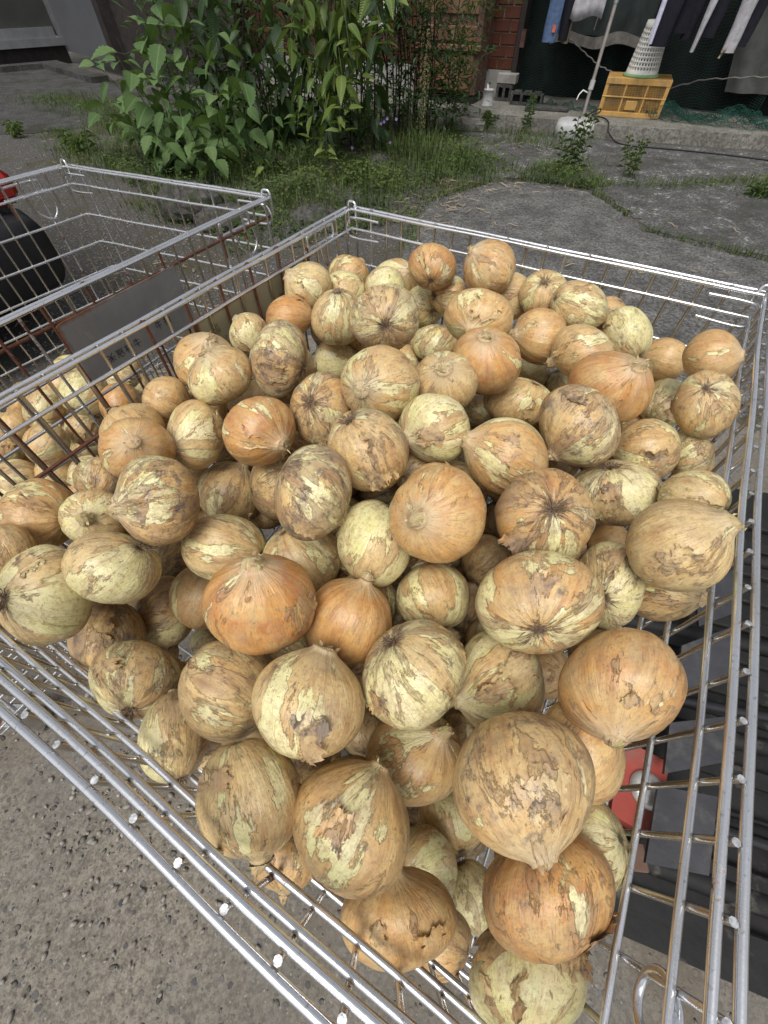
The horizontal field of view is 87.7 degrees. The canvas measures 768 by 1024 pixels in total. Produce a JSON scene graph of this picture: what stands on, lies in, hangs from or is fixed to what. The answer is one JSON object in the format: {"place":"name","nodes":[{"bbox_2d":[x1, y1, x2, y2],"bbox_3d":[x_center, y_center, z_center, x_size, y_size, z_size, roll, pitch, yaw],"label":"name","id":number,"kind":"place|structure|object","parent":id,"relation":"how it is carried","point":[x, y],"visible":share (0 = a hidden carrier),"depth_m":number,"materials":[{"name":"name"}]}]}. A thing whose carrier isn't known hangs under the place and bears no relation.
{"place":"outdoors","nodes":[
{"label":"outdoors","id":0,"kind":"place"},
{"bbox_2d":[0,69,176,133],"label":"old pavement","id":1,"kind":"structure","parent":0,"point":[35,81],"depth_m":5.83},
{"bbox_2d":[0,677,322,1023],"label":"loose gravel","id":2,"kind":"structure","parent":0,"point":[91,841],"depth_m":0.83,"materials":[{"name":"gravel"}]},
{"bbox_2d":[0,335,767,1023],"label":"concrete yard","id":3,"kind":"structure","parent":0,"point":[236,989],"depth_m":0.78,"materials":[{"name":"concrete"}]},
{"bbox_2d":[0,158,278,736],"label":"wire cage","id":4,"kind":"object","parent":3,"relation":"on","point":[80,328],"visible":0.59,"depth_m":0.86,"materials":[{"name":"metal"}]},
{"bbox_2d":[0,495,730,1023],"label":"aggregate pebbles","id":5,"kind":"object","parent":3,"relation":"on","point":[102,925],"visible":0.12,"depth_m":0.80,"materials":[{"name":"stone"}]},
{"bbox_2d":[0,200,767,1023],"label":"wire cage","id":6,"kind":"object","parent":3,"relation":"on","point":[260,296],"visible":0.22,"depth_m":0.31,"materials":[{"name":"metal"}]},
{"bbox_2d":[67,602,146,670],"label":"onion","id":7,"kind":"object","parent":6,"relation":"in","point":[106,625],"visible":0.48,"depth_m":0.56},
{"bbox_2d":[198,740,222,769],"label":"onion","id":8,"kind":"object","parent":6,"relation":"in","point":[212,747],"visible":0.01,"depth_m":0.47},
{"bbox_2d":[137,689,207,784],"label":"onion","id":9,"kind":"object","parent":8,"relation":"on","point":[171,742],"visible":0.76,"depth_m":0.40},
{"bbox_2d":[187,345,252,405],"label":"onion","id":10,"kind":"object","parent":6,"relation":"in","point":[219,375],"visible":0.99,"depth_m":0.58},
{"bbox_2d":[195,737,302,881],"bbox_3d":[-0.112,0.235,0.332,0.093,0.086,0.078,32,60,21],"label":"onion","id":11,"kind":"object","parent":6,"relation":"in","point":[247,790],"visible":0.97,"depth_m":0.30,"materials":[{"name":"food"}]},
{"bbox_2d":[256,836,313,904],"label":"onion","id":12,"kind":"object","parent":6,"relation":"in","point":[288,860],"visible":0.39,"depth_m":0.35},
{"bbox_2d":[251,640,364,765],"bbox_3d":[-0.067,0.172,0.361,0.092,0.096,0.099,-28,58,-19],"label":"onion","id":13,"kind":"object","parent":6,"relation":"in","point":[308,704],"visible":1,"depth_m":0.32,"materials":[{"name":"food"}]},
{"bbox_2d":[274,444,351,540],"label":"onion","id":14,"kind":"object","parent":6,"relation":"in","point":[313,491],"visible":1,"depth_m":0.41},
{"bbox_2d":[72,326,622,858],"bbox_3d":[0.025,0.049,0.825,0.768,0.643,0.967,25,57,17],"label":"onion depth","id":15,"kind":"object","parent":6,"relation":"in","point":[90,474],"visible":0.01,"depth_m":0.56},
{"bbox_2d":[0,544,92,645],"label":"onion","id":16,"kind":"object","parent":15,"relation":"on","point":[42,603],"visible":0.8,"depth_m":0.43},
{"bbox_2d":[58,490,125,540],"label":"onion","id":17,"kind":"object","parent":15,"relation":"on","point":[81,513],"visible":0.73,"depth_m":0.50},
{"bbox_2d":[61,531,161,603],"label":"onion","id":18,"kind":"object","parent":15,"relation":"on","point":[108,567],"visible":0.98,"depth_m":0.43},
{"bbox_2d":[98,417,175,477],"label":"onion","id":19,"kind":"object","parent":15,"relation":"on","point":[123,443],"visible":0.83,"depth_m":0.51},
{"bbox_2d":[180,514,265,579],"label":"onion","id":20,"kind":"object","parent":15,"relation":"on","point":[211,545],"visible":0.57,"depth_m":0.50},
{"bbox_2d":[105,455,199,545],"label":"onion","id":21,"kind":"object","parent":20,"relation":"on","point":[154,500],"visible":1,"depth_m":0.43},
{"bbox_2d":[178,641,269,742],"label":"onion","id":22,"kind":"object","parent":15,"relation":"on","point":[217,680],"visible":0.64,"depth_m":0.37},
{"bbox_2d":[249,454,288,519],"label":"onion","id":23,"kind":"object","parent":15,"relation":"on","point":[262,481],"visible":0.41,"depth_m":0.61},
{"bbox_2d":[222,396,295,465],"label":"onion","id":24,"kind":"object","parent":23,"relation":"on","point":[258,430],"visible":1,"depth_m":0.52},
{"bbox_2d":[250,319,307,397],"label":"onion","id":25,"kind":"object","parent":15,"relation":"on","point":[279,354],"visible":0.99,"depth_m":0.58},
{"bbox_2d":[263,528,340,592],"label":"onion","id":26,"kind":"object","parent":15,"relation":"on","point":[319,561],"visible":0.47,"depth_m":0.51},
{"bbox_2d":[283,261,331,308],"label":"onion","id":27,"kind":"object","parent":15,"relation":"on","point":[310,282],"visible":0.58,"depth_m":0.78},
{"bbox_2d":[290,371,350,445],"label":"onion","id":28,"kind":"object","parent":15,"relation":"on","point":[318,405],"visible":0.88,"depth_m":0.56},
{"bbox_2d":[292,753,409,899],"bbox_3d":[-0.027,0.255,0.332,0.098,0.104,0.095,0,54,0],"label":"onion","id":29,"kind":"object","parent":15,"relation":"on","point":[351,828],"visible":1,"depth_m":0.30,"materials":[{"name":"food"}]},
{"bbox_2d":[327,408,408,491],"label":"onion","id":30,"kind":"object","parent":15,"relation":"on","point":[370,447],"visible":0.93,"depth_m":0.45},
{"bbox_2d":[337,499,409,587],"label":"onion","id":31,"kind":"object","parent":15,"relation":"on","point":[366,541],"visible":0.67,"depth_m":0.44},
{"bbox_2d":[388,461,486,562],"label":"onion","id":32,"kind":"object","parent":31,"relation":"on","point":[437,514],"visible":1,"depth_m":0.38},
{"bbox_2d":[362,619,467,730],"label":"onion","id":33,"kind":"object","parent":15,"relation":"on","point":[413,674],"visible":1,"depth_m":0.34,"materials":[{"name":"food"}]},
{"bbox_2d":[396,559,469,628],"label":"onion","id":34,"kind":"object","parent":15,"relation":"on","point":[438,593],"visible":0.88,"depth_m":0.46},
{"bbox_2d":[398,393,469,462],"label":"onion","id":35,"kind":"object","parent":15,"relation":"on","point":[433,426],"visible":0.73,"depth_m":0.50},
{"bbox_2d":[416,351,478,407],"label":"onion","id":36,"kind":"object","parent":15,"relation":"on","point":[453,375],"visible":0.75,"depth_m":0.56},
{"bbox_2d":[417,791,479,859],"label":"onion","id":37,"kind":"object","parent":15,"relation":"on","point":[443,818],"visible":0.39,"depth_m":0.59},
{"bbox_2d":[444,288,513,339],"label":"onion","id":38,"kind":"object","parent":15,"relation":"on","point":[466,310],"visible":0.7,"depth_m":0.63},
{"bbox_2d":[461,534,510,586],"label":"onion","id":39,"kind":"object","parent":15,"relation":"on","point":[483,557],"visible":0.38,"depth_m":0.63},
{"bbox_2d":[453,326,521,394],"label":"onion","id":40,"kind":"object","parent":15,"relation":"on","point":[492,355],"visible":0.85,"depth_m":0.59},
{"bbox_2d":[460,417,548,494],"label":"onion","id":41,"kind":"object","parent":15,"relation":"on","point":[501,454],"visible":0.81,"depth_m":0.47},
{"bbox_2d":[483,377,549,424],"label":"onion","id":42,"kind":"object","parent":15,"relation":"on","point":[521,398],"visible":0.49,"depth_m":0.66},
{"bbox_2d":[508,307,565,364],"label":"onion","id":43,"kind":"object","parent":15,"relation":"on","point":[532,333],"visible":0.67,"depth_m":0.69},
{"bbox_2d":[475,550,604,653],"bbox_3d":[0.142,0.082,0.372,0.111,0.104,0.093,0,54,0],"label":"onion","id":44,"kind":"object","parent":15,"relation":"on","point":[538,602],"visible":1,"depth_m":0.34,"materials":[{"name":"food"}]},
{"bbox_2d":[494,468,595,557],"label":"onion","id":45,"kind":"object","parent":15,"relation":"on","point":[548,509],"visible":0.94,"depth_m":0.38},
{"bbox_2d":[482,834,618,964],"bbox_3d":[0.126,0.290,0.309,0.100,0.090,0.080,0,54,0],"label":"onion","id":46,"kind":"object","parent":15,"relation":"on","point":[561,910],"visible":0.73,"depth_m":0.28,"materials":[{"name":"food"}]},
{"bbox_2d":[549,280,608,327],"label":"onion","id":47,"kind":"object","parent":15,"relation":"on","point":[572,302],"visible":0.83,"depth_m":0.69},
{"bbox_2d":[539,384,620,466],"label":"onion","id":48,"kind":"object","parent":15,"relation":"on","point":[579,425],"visible":0.97,"depth_m":0.47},
{"bbox_2d":[567,351,654,422],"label":"onion","id":49,"kind":"object","parent":15,"relation":"on","point":[623,383],"visible":0.75,"depth_m":0.51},
{"bbox_2d":[575,457,661,526],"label":"onion","id":50,"kind":"object","parent":15,"relation":"on","point":[623,493],"visible":0.77,"depth_m":0.49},
{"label":"onion","id":51,"kind":"object","parent":15,"relation":"in","visible":0},
{"bbox_2d":[136,575,190,647],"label":"onion","id":52,"kind":"object","parent":51,"relation":"on","point":[165,626],"visible":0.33,"depth_m":0.65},
{"label":"onion","id":53,"kind":"object","parent":15,"relation":"in","visible":0},
{"bbox_2d":[169,567,209,629],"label":"onion","id":54,"kind":"object","parent":53,"relation":"on","point":[187,588],"visible":0.45,"depth_m":0.61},
{"label":"onion","id":55,"kind":"object","parent":15,"relation":"on","visible":0},
{"bbox_2d":[580,541,645,629],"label":"onion","id":56,"kind":"object","parent":55,"relation":"on","point":[607,564],"visible":0.65,"depth_m":0.40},
{"bbox_2d":[625,498,746,591],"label":"onion","id":57,"kind":"object","parent":56,"relation":"on","point":[679,545],"visible":1,"depth_m":0.34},
{"bbox_2d":[347,662,364,687],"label":"onion","id":58,"kind":"object","parent":6,"relation":"in","point":[357,669],"visible":0.02,"depth_m":0.46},
{"bbox_2d":[305,570,391,664],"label":"onion","id":59,"kind":"object","parent":58,"relation":"on","point":[352,619],"visible":0.81,"depth_m":0.41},
{"bbox_2d":[201,550,317,654],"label":"onion","id":60,"kind":"object","parent":59,"relation":"on","point":[254,603],"visible":1,"depth_m":0.35,"materials":[{"name":"food"}]},
{"bbox_2d":[350,283,418,349],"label":"onion","id":61,"kind":"object","parent":6,"relation":"in","point":[385,314],"visible":0.97,"depth_m":0.57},
{"bbox_2d":[340,866,456,972],"bbox_3d":[0.012,0.339,0.341,0.099,0.080,0.071,0,54,0],"label":"onion","id":62,"kind":"object","parent":6,"relation":"in","point":[406,921],"visible":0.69,"depth_m":0.32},
{"bbox_2d":[404,824,457,896],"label":"onion","id":63,"kind":"object","parent":6,"relation":"in","point":[430,850],"visible":0.34,"depth_m":0.53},
{"bbox_2d":[452,854,487,936],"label":"onion","id":64,"kind":"object","parent":6,"relation":"in","point":[467,897],"visible":0.63,"depth_m":0.54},
{"bbox_2d":[452,711,595,875],"bbox_3d":[0.107,0.208,0.314,0.095,0.101,0.106,29,59,20],"label":"onion","id":65,"kind":"object","parent":6,"relation":"in","point":[523,785],"visible":1,"depth_m":0.28,"materials":[{"name":"food"}]},
{"bbox_2d":[469,928,594,1023],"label":"onion","id":66,"kind":"object","parent":6,"relation":"in","point":[506,986],"visible":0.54,"depth_m":0.29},
{"bbox_2d":[543,324,613,376],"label":"onion","id":67,"kind":"object","parent":6,"relation":"in","point":[573,345],"visible":0.81,"depth_m":0.63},
{"bbox_2d":[545,701,625,804],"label":"onion","id":68,"kind":"object","parent":6,"relation":"in","point":[609,766],"visible":0.18,"depth_m":0.32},
{"bbox_2d":[557,627,687,757],"bbox_3d":[0.194,0.143,0.330,0.094,0.101,0.080,-20,56,-14],"label":"onion","id":69,"kind":"object","parent":68,"relation":"on","point":[621,687],"visible":1,"depth_m":0.30,"materials":[{"name":"food"}]},
{"bbox_2d":[579,803,628,891],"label":"onion","id":70,"kind":"object","parent":6,"relation":"in","point":[602,830],"visible":0.29,"depth_m":0.33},
{"bbox_2d":[654,469,731,509],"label":"onion","id":71,"kind":"object","parent":6,"relation":"in","point":[709,488],"visible":0.69,"depth_m":0.43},
{"bbox_2d":[671,430,714,474],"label":"onion","id":72,"kind":"object","parent":6,"relation":"in","point":[696,453],"visible":0.62,"depth_m":0.54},
{"bbox_2d":[670,370,740,438],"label":"onion","id":73,"kind":"object","parent":72,"relation":"on","point":[705,404],"visible":1,"depth_m":0.51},
{"bbox_2d":[682,329,745,377],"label":"onion","id":74,"kind":"object","parent":6,"relation":"in","point":[720,350],"visible":0.88,"depth_m":0.58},
{"label":"onion","id":75,"kind":"object","parent":6,"relation":"in","visible":0},
{"bbox_2d":[636,583,717,621],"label":"onion","id":76,"kind":"object","parent":75,"relation":"on","point":[660,605],"visible":0.44,"depth_m":0.42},
{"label":"onion","id":77,"kind":"object","parent":6,"relation":"in","visible":0},
{"bbox_2d":[451,631,544,727],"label":"onion","id":78,"kind":"object","parent":77,"relation":"on","point":[498,679],"visible":0.69,"depth_m":0.40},
{"label":"onion","id":79,"kind":"object","parent":6,"relation":"in","visible":0},
{"bbox_2d":[88,640,181,720],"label":"onion","id":80,"kind":"object","parent":79,"relation":"on","point":[132,680],"visible":0.83,"depth_m":0.45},
{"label":"onion","id":81,"kind":"object","parent":6,"relation":"in","visible":0},
{"bbox_2d":[365,717,461,806],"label":"onion","id":82,"kind":"object","parent":81,"relation":"on","point":[419,764],"visible":0.69,"depth_m":0.40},
{"bbox_2d":[608,479,767,998],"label":"platform truck","id":83,"kind":"object","parent":3,"relation":"on","point":[648,922],"visible":0.2,"depth_m":0.78,"materials":[{"name":"black plastic"}]},
{"bbox_2d":[0,35,767,432],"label":"ground","id":84,"kind":"structure","parent":0,"point":[12,161],"depth_m":2.93,"materials":[{"name":"concrete"}]},
{"bbox_2d":[0,170,64,311],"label":"parked car","id":85,"kind":"object","parent":84,"relation":"on","point":[21,261],"visible":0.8,"depth_m":1.69,"materials":[{"name":"paint"}]},
{"bbox_2d":[0,0,248,75],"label":"grey outbuilding","id":86,"kind":"structure","parent":84,"relation":"on","point":[30,30],"depth_m":7.09,"materials":[{"name":"concrete"}]},
{"bbox_2d":[0,0,62,39],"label":"sliding door","id":87,"kind":"structure","parent":86,"relation":"in","point":[19,19],"depth_m":7.32,"materials":[{"name":"metal"}]},
{"bbox_2d":[74,0,266,182],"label":"ramie bush","id":88,"kind":"object","parent":84,"relation":"on","point":[172,131],"visible":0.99,"depth_m":3.35,"materials":[{"name":"green plant"}]},
{"bbox_2d":[105,0,446,154],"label":"shaded thicket","id":89,"kind":"object","parent":84,"relation":"on","point":[251,8],"visible":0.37,"depth_m":3.97,"materials":[{"name":"green plant"}]},
{"bbox_2d":[173,0,406,157],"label":"dark shrub","id":90,"kind":"object","parent":84,"relation":"on","point":[285,83],"visible":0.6,"depth_m":3.64,"materials":[{"name":"green plant"}]},
{"bbox_2d":[275,0,408,160],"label":"glossy shrub","id":91,"kind":"object","parent":84,"relation":"on","point":[346,36],"visible":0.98,"depth_m":3.17,"materials":[{"name":"green plant"}]},
{"bbox_2d":[0,86,767,260],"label":"grass","id":92,"kind":"structure","parent":84,"relation":"on","point":[354,170],"depth_m":3.55,"materials":[{"name":"plant"}]},
{"bbox_2d":[236,0,531,96],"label":"brick house","id":93,"kind":"structure","parent":84,"relation":"on","point":[510,30],"depth_m":5.03,"materials":[{"name":"red brick"}]},
{"bbox_2d":[516,0,767,115],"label":"back sheet","id":94,"kind":"object","parent":93,"relation":"attached to","point":[621,57],"visible":0.48,"depth_m":4.87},
{"bbox_2d":[550,0,660,50],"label":"curtain","id":95,"kind":"object","parent":94,"relation":"hanging from","point":[629,21],"visible":0.74,"depth_m":4.49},
{"bbox_2d":[724,5,767,94],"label":"pale sheet","id":96,"kind":"object","parent":94,"relation":"hanging from","point":[750,58],"visible":0.82,"depth_m":4.27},
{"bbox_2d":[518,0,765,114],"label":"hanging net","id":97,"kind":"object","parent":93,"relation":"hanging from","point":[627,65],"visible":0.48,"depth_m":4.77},
{"bbox_2d":[342,0,521,147],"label":"nandina bush","id":98,"kind":"object","parent":84,"relation":"on","point":[443,86],"visible":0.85,"depth_m":4.05,"materials":[{"name":"green plant"}]},
{"bbox_2d":[402,182,767,406],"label":"concrete patch","id":99,"kind":"object","parent":84,"relation":"on","point":[582,221],"visible":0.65,"depth_m":2.67,"materials":[{"name":"concrete"}]},
{"bbox_2d":[294,82,767,150],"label":"pavement","id":100,"kind":"structure","parent":0,"point":[668,131],"depth_m":4.41,"materials":[{"name":"concrete"}]},
{"bbox_2d":[413,0,496,103],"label":"rusty cabinet","id":101,"kind":"object","parent":100,"relation":"on","point":[479,85],"visible":0.35,"depth_m":4.70,"materials":[{"name":"brown metal"}]},
{"bbox_2d":[597,71,672,119],"bbox_3d":[2.840,-4.745,4.553,0.660,0.302,0.440,17,56,12],"label":"harvest crate","id":102,"kind":"object","parent":100,"relation":"on","point":[663,81],"visible":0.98,"depth_m":4.45,"materials":[{"name":"yellow plastic"}]},
{"bbox_2d":[450,131,767,254],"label":"old concrete","id":103,"kind":"object","parent":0,"point":[713,216],"visible":0.64,"depth_m":3.50,"materials":[{"name":"concrete"}]},
{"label":"drying rod","id":104,"kind":"object","parent":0,"visible":0},
{"bbox_2d":[648,0,698,46],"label":"trousers","id":105,"kind":"object","parent":104,"relation":"hanging from","point":[674,16],"visible":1,"depth_m":3.86,"materials":[{"name":"black fabric"}]},
{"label":"onion","id":106,"kind":"object","parent":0,"visible":0},
{"bbox_2d":[499,272,526,319],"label":"onion","id":107,"kind":"object","parent":106,"relation":"on","point":[510,293],"visible":0.18,"depth_m":0.78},
{"bbox_2d":[463,238,515,292],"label":"onion","id":108,"kind":"object","parent":107,"relation":"on","point":[490,264],"visible":0.93,"depth_m":0.72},
{"label":"onion","id":109,"kind":"object","parent":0,"visible":0},
{"bbox_2d":[601,306,652,357],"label":"onion","id":110,"kind":"object","parent":109,"relation":"on","point":[627,329],"visible":0.73,"depth_m":0.69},
{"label":"onion","id":111,"kind":"object","parent":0,"visible":0},
{"bbox_2d":[410,324,456,361],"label":"onion","id":112,"kind":"object","parent":111,"relation":"on","point":[427,340],"visible":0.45,"depth_m":0.86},
{"bbox_2d":[427,275,466,314],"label":"onion","id":113,"kind":"object","parent":112,"relation":"on","point":[440,299],"visible":0.59,"depth_m":0.83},
{"bbox_2d":[408,243,455,289],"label":"onion","id":114,"kind":"object","parent":113,"relation":"on","point":[431,266],"visible":1,"depth_m":0.77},
{"label":"onion","id":115,"kind":"object","parent":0,"visible":0},
{"bbox_2d":[340,345,419,419],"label":"onion","id":116,"kind":"object","parent":115,"relation":"on","point":[385,379],"visible":0.88,"depth_m":0.51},
{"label":"onion","id":117,"kind":"object","parent":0,"visible":0},
{"bbox_2d":[314,342,358,377],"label":"onion","id":118,"kind":"object","parent":117,"relation":"on","point":[333,359],"visible":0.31,"depth_m":0.84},
{"bbox_2d":[311,287,357,345],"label":"onion","id":119,"kind":"object","parent":118,"relation":"on","point":[330,317],"visible":0.87,"depth_m":0.73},
{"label":"onion","id":120,"kind":"object","parent":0,"visible":0},
{"bbox_2d":[611,418,680,478],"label":"onion","id":121,"kind":"object","parent":120,"relation":"on","point":[653,444],"visible":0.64,"depth_m":0.52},
{"label":"onion","id":122,"kind":"object","parent":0,"visible":0},
{"bbox_2d":[197,461,257,519],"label":"onion","id":123,"kind":"object","parent":122,"relation":"on","point":[223,487],"visible":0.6,"depth_m":0.64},
{"bbox_2d":[167,399,223,469],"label":"onion","id":124,"kind":"object","parent":123,"relation":"on","point":[194,428],"visible":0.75,"depth_m":0.57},
{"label":"onion","id":125,"kind":"object","parent":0,"visible":0},
{"bbox_2d":[0,478,72,545],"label":"onion","id":126,"kind":"object","parent":125,"relation":"on","point":[31,506],"visible":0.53,"depth_m":0.51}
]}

